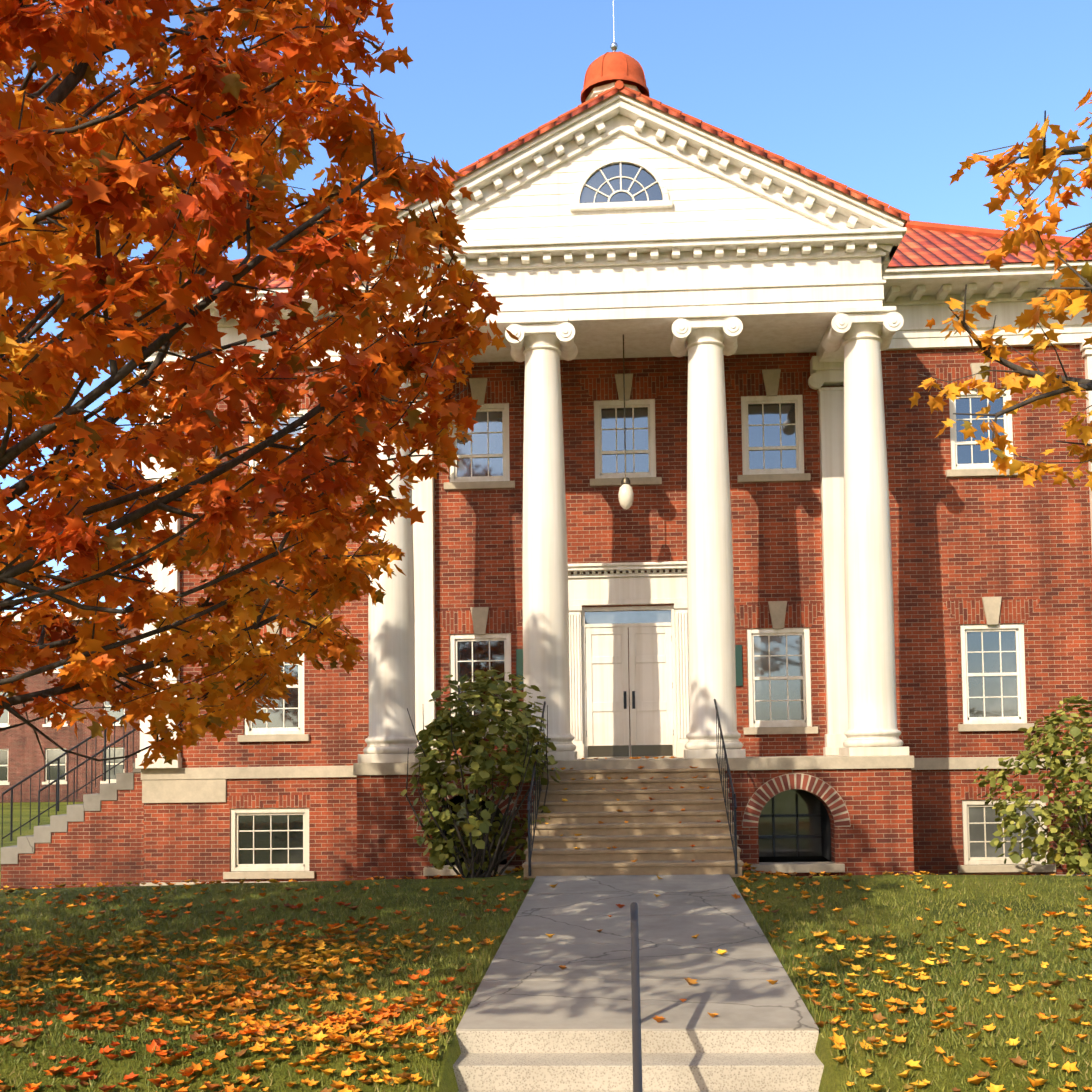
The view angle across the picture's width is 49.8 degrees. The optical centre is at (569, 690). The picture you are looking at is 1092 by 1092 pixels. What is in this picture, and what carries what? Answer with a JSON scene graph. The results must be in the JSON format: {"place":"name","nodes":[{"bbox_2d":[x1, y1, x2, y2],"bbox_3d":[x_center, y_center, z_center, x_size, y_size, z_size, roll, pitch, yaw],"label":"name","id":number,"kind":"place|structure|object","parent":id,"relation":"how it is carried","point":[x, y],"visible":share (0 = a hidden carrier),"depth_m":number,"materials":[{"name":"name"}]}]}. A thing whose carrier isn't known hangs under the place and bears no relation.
{"place":"outdoors","nodes":[
{"label":"outdoors","id":0,"kind":"place"},
{"bbox_2d":[0,0,519,769],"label":"maple tree","id":1,"kind":"object","parent":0,"point":[124,200],"depth_m":7.16,"materials":[{"name":"orange plant"}]},
{"bbox_2d":[0,802,1091,1091],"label":"lawn","id":2,"kind":"structure","parent":0,"point":[832,1080],"depth_m":9.60,"materials":[{"name":"green plant"}]},
{"bbox_2d":[0,619,139,802],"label":"building wall","id":3,"kind":"structure","parent":2,"relation":"on","point":[25,754],"depth_m":63.39,"materials":[{"name":"red brick"}]},
{"bbox_2d":[0,641,123,780],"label":"window panes","id":4,"kind":"structure","parent":3,"relation":"in","point":[52,755],"depth_m":63.47,"materials":[{"name":"glass"}]},
{"bbox_2d":[0,611,126,784],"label":"building trim","id":5,"kind":"structure","parent":3,"relation":"on","point":[18,618],"depth_m":63.42,"materials":[{"name":"white paint"}]},
{"bbox_2d":[1,773,143,889],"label":"stair side wall","id":6,"kind":"structure","parent":2,"relation":"on","point":[104,845],"depth_m":20.95,"materials":[{"name":"brick"}]},
{"bbox_2d":[1,763,140,863],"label":"side stairs","id":7,"kind":"structure","parent":6,"relation":"on","point":[59,823],"depth_m":20.97,"materials":[{"name":"concrete"}]},
{"bbox_2d":[400,667,561,877],"bbox_3d":[-1.201,1.154,15.886,2.178,2.981,2.157,-1,-3,3],"label":"shrub","id":8,"kind":"object","parent":2,"relation":"on","point":[510,762],"depth_m":15.73,"materials":[{"name":"green plant"}]},
{"bbox_2d":[0,756,1091,1091],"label":"fallen leaves","id":9,"kind":"object","parent":2,"relation":"on","point":[254,1026],"visible":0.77,"depth_m":8.65,"materials":[{"name":"orange plant"}]},
{"bbox_2d":[140,363,1088,885],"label":"stone trim","id":10,"kind":"structure","parent":2,"relation":"on","point":[186,785],"depth_m":19.77,"materials":[{"name":"stone"}]},
{"bbox_2d":[355,312,903,753],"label":"columns","id":11,"kind":"structure","parent":10,"relation":"on","point":[871,673],"depth_m":17.51,"materials":[{"name":"paint"}]},
{"bbox_2d":[417,774,849,829],"bbox_3d":[0.888,1.619,17.068,6.248,0.752,0.062,-1,-3,3],"label":"arch ring","id":12,"kind":"object","parent":10,"relation":"attached to","point":[804,785],"visible":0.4,"depth_m":16.94,"materials":[{"name":"brown brick"}]},
{"bbox_2d":[143,345,1091,882],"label":"brick walls","id":13,"kind":"structure","parent":2,"relation":"on","point":[977,537],"depth_m":19.94,"materials":[{"name":"red brick"}]},
{"bbox_2d":[111,92,1091,871],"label":"white trim","id":14,"kind":"structure","parent":13,"relation":"on","point":[773,256],"depth_m":18.07,"materials":[{"name":"paint"}]},
{"bbox_2d":[621,334,629,484],"bbox_3d":[0.891,-4.551,19.073,0.150,2.480,0.150,-1,-3,3],"label":"hanging rod","id":15,"kind":"object","parent":14,"relation":"hanging from","point":[625,480],"visible":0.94,"depth_m":19.05,"materials":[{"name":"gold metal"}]},
{"bbox_2d":[618,484,633,508],"bbox_3d":[0.911,-3.121,18.998,0.250,0.405,0.250,-1,-3,3],"label":"pendant globe","id":16,"kind":"object","parent":15,"relation":"hanging from","point":[626,496],"visible":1,"depth_m":18.91,"materials":[{"name":"white glass"}]},
{"bbox_2d":[344,89,909,244],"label":"portico roof","id":17,"kind":"structure","parent":14,"relation":"on","point":[697,124],"depth_m":17.46,"materials":[{"name":"tile"}]},
{"bbox_2d":[184,228,1091,289],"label":"roof","id":18,"kind":"structure","parent":14,"relation":"on","point":[919,248],"depth_m":20.23,"materials":[{"name":"tile"}]},
{"bbox_2d":[585,82,641,101],"bbox_3d":[1.131,-12.626,28.552,1.330,3.570,1.330,0,-3,-20],"label":"cupola base","id":19,"kind":"object","parent":18,"relation":"on","point":[595,91],"visible":0.1,"depth_m":28.09,"materials":[{"name":"white paint"}]},
{"bbox_2d":[580,51,649,102],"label":"dome","id":20,"kind":"structure","parent":19,"relation":"on","point":[607,68],"depth_m":28.07,"materials":[{"name":"orange metal"}]},
{"bbox_2d":[610,0,617,51],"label":"finial","id":21,"kind":"object","parent":20,"relation":"on","point":[614,46],"visible":0.65,"depth_m":28.70,"materials":[{"name":"silver metal"}]},
{"bbox_2d":[193,80,1091,272],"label":"ridge tiles","id":22,"kind":"object","parent":18,"relation":"on","point":[959,229],"visible":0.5,"depth_m":17.57,"materials":[{"name":"tile"}]},
{"bbox_2d":[239,163,1037,863],"bbox_3d":[0.915,-2.528,18.873,13.610,10.802,2.667,-1,-3,3],"label":"window glass","id":23,"kind":"object","parent":14,"relation":"on","point":[287,837],"visible":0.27,"depth_m":20.00,"materials":[{"name":"glass"}]},
{"bbox_2d":[516,645,742,689],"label":"plaques","id":24,"kind":"object","parent":13,"relation":"attached to","point":[738,664],"visible":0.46,"depth_m":19.90,"materials":[{"name":"green"}]},
{"bbox_2d":[229,366,1046,808],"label":"window lintels","id":25,"kind":"structure","parent":13,"relation":"attached to","point":[747,616],"depth_m":20.14,"materials":[{"name":"brick"}]},
{"bbox_2d":[522,768,743,877],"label":"front steps","id":26,"kind":"structure","parent":2,"relation":"on","point":[659,839],"depth_m":15.28,"materials":[{"name":"stone"}]},
{"bbox_2d":[1,635,821,875],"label":"iron work","id":27,"kind":"object","parent":26,"relation":"on","point":[531,841],"visible":0.62,"depth_m":18.07,"materials":[{"name":"grey metal"}]},
{"bbox_2d":[439,802,831,864],"bbox_3d":[0.946,2.055,17.976,6.420,1.650,1.200,-1,-3,3],"label":"window frame","id":28,"kind":"object","parent":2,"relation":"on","point":[826,838],"visible":0.05,"depth_m":18.06,"materials":[{"name":"black"}]},
{"bbox_2d":[630,902,642,1091],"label":"hand rail","id":29,"kind":"object","parent":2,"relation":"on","point":[636,1037],"visible":1,"depth_m":6.70,"materials":[{"name":"grey metal"}]},
{"bbox_2d":[456,874,818,1031],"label":"walkway","id":30,"kind":"structure","parent":2,"relation":"on","point":[527,983],"depth_m":9.44,"materials":[{"name":"concrete"}]},
{"bbox_2d":[453,1031,823,1091],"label":"steps","id":31,"kind":"structure","parent":2,"relation":"on","point":[672,1061],"depth_m":7.35,"materials":[{"name":"beige concrete"}]},
{"bbox_2d":[973,694,1091,875],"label":"shrub","id":32,"kind":"object","parent":2,"relation":"on","point":[1073,860],"depth_m":16.78,"materials":[{"name":"green plant"}]},
{"bbox_2d":[0,0,1091,611],"label":"sky","id":33,"kind":"structure","parent":0,"point":[884,100],"materials":[{"name":"blue"}]},
{"bbox_2d":[588,745,672,756],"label":"door kick plates","id":34,"kind":"object","parent":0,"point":[623,750],"visible":1,"depth_m":19.97,"materials":[{"name":"grey metal"}]},
{"bbox_2d":[909,88,1091,490],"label":"tree","id":35,"kind":"object","parent":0,"point":[1038,168],"depth_m":8.45,"materials":[{"name":"plant"}]}
]}

